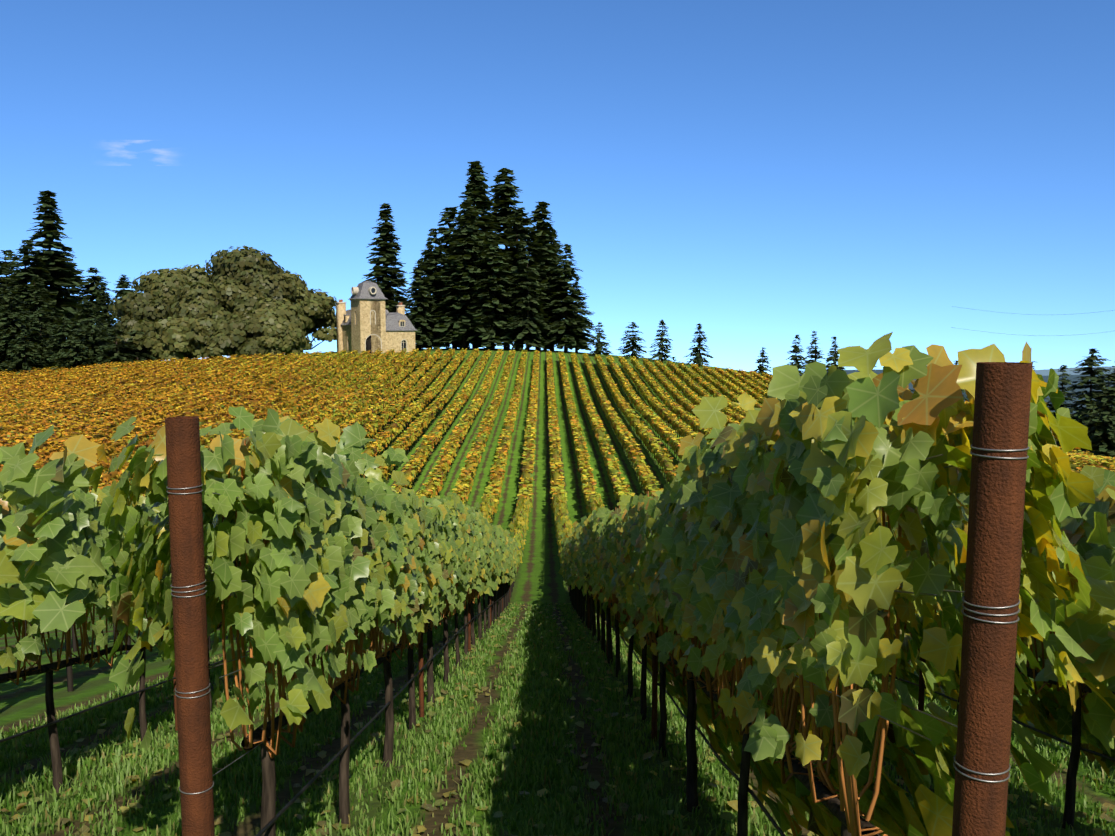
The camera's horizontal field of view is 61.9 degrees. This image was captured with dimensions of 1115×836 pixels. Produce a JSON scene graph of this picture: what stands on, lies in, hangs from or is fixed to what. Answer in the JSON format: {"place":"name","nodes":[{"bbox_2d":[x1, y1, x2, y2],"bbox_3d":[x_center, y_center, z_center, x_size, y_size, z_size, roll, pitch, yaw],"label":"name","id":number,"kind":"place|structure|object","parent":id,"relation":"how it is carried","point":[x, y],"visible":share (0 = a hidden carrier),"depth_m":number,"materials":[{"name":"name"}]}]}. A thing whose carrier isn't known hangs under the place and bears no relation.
{"place":"outdoors","nodes":[
{"label":"outdoors","id":0,"kind":"place"},
{"bbox_2d":[0,348,1114,835],"bbox_3d":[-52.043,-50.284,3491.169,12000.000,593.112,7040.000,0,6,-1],"label":"ground","id":1,"kind":"structure","parent":0,"point":[538,578],"depth_m":10.38,"materials":[{"name":"green plant"}]},
{"bbox_2d":[107,245,336,360],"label":"oaks","id":2,"kind":"object","parent":1,"relation":"on","point":[253,301],"visible":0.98,"depth_m":174.83,"materials":[{"name":"green plant"}]},
{"bbox_2d":[335,281,417,353],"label":"chateau","id":3,"kind":"structure","parent":1,"relation":"on","point":[367,321],"depth_m":179.26,"materials":[{"name":"stone"}]},
{"bbox_2d":[25,356,910,691],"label":"trunks","id":4,"kind":"object","parent":1,"relation":"on","point":[575,594],"visible":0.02,"depth_m":31.09,"materials":[{"name":"brown wood"}]},
{"bbox_2d":[107,493,964,607],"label":"rows","id":5,"kind":"object","parent":4,"relation":"on","point":[519,523],"visible":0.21,"depth_m":45.67,"materials":[{"name":"green plant"}]},
{"bbox_2d":[474,465,1114,683],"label":"leaves","id":6,"kind":"object","parent":5,"relation":"on","point":[501,560],"visible":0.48,"depth_m":6.20,"materials":[{"name":"green plant"}]},
{"bbox_2d":[0,332,1114,804],"bbox_3d":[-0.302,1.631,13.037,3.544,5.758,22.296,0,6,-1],"label":"grapevine leaves","id":7,"kind":"object","parent":6,"relation":"on","point":[36,542],"visible":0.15,"depth_m":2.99,"materials":[{"name":"green plant"}]},
{"bbox_2d":[3,440,1088,835],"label":"canes","id":8,"kind":"object","parent":1,"relation":"on","point":[849,796],"visible":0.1,"depth_m":3.84,"materials":[{"name":"brown wood"}]},
{"bbox_2d":[0,184,1108,441],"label":"tree trunks","id":9,"kind":"object","parent":1,"relation":"on","point":[464,342],"visible":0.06,"depth_m":194.78,"materials":[{"name":"brown wood"}]},
{"bbox_2d":[0,350,1113,583],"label":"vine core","id":10,"kind":"object","parent":1,"relation":"on","point":[14,390],"visible":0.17,"depth_m":104.50,"materials":[{"name":"plant"}]},
{"bbox_2d":[0,348,1114,513],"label":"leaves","id":11,"kind":"object","parent":10,"relation":"attached to","point":[669,477],"visible":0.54,"depth_m":107.14,"materials":[{"name":"yellow plant"}]},
{"bbox_2d":[0,601,1114,835],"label":"grass","id":12,"kind":"structure","parent":1,"relation":"on","point":[530,715],"depth_m":7.06,"materials":[{"name":"green plant"}]},
{"bbox_2d":[0,161,1114,456],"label":"conifers","id":13,"kind":"object","parent":1,"relation":"on","point":[446,319],"visible":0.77,"depth_m":196.03,"materials":[{"name":"green plant"}]},
{"bbox_2d":[0,583,1114,835],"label":"trunks","id":14,"kind":"object","parent":1,"relation":"on","point":[268,791],"visible":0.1,"depth_m":5.74,"materials":[{"name":"brown plant"}]},
{"bbox_2d":[1,603,1114,835],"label":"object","id":15,"kind":"object","parent":1,"relation":"on","point":[85,829],"visible":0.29,"depth_m":6.34,"materials":[{"name":"plant"}]},
{"bbox_2d":[165,362,1032,835],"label":"posts","id":16,"kind":"object","parent":1,"relation":"on","point":[993,562],"visible":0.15,"depth_m":1.95,"materials":[{"name":"brown wood"}]},
{"bbox_2d":[0,445,1028,835],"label":"wires","id":17,"kind":"object","parent":16,"relation":"attached to","point":[796,675],"visible":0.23,"depth_m":2.07,"materials":[{"name":"grey metal"}]},
{"bbox_2d":[0,585,1114,835],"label":"hose","id":18,"kind":"object","parent":16,"relation":"attached to","point":[296,797],"visible":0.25,"depth_m":5.67,"materials":[{"name":"black"}]},
{"bbox_2d":[586,582,1114,835],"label":"skirt leaves","id":19,"kind":"object","parent":1,"relation":"on","point":[896,813],"visible":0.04,"depth_m":3.75,"materials":[{"name":"green plant"}]},
{"bbox_2d":[951,306,1112,335],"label":"power lines","id":20,"kind":"object","parent":1,"relation":"on","point":[1032,314],"visible":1,"depth_m":389.28,"materials":[{"name":"grey metal"}]},
{"bbox_2d":[0,0,1114,374],"label":"sky","id":21,"kind":"structure","parent":0,"point":[758,174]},
{"bbox_2d":[800,369,1111,413],"bbox_3d":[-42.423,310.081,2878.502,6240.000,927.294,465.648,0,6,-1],"label":"ridge","id":22,"kind":"structure","parent":0,"point":[1045,378],"depth_m":2870.08,"materials":[{"name":"blue"}]},
{"bbox_2d":[1035,366,1114,375],"bbox_3d":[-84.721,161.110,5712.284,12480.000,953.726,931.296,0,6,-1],"label":"ridge","id":23,"kind":"structure","parent":0,"point":[1044,372],"depth_m":5731.42,"materials":[{"name":"blue"}]}
]}

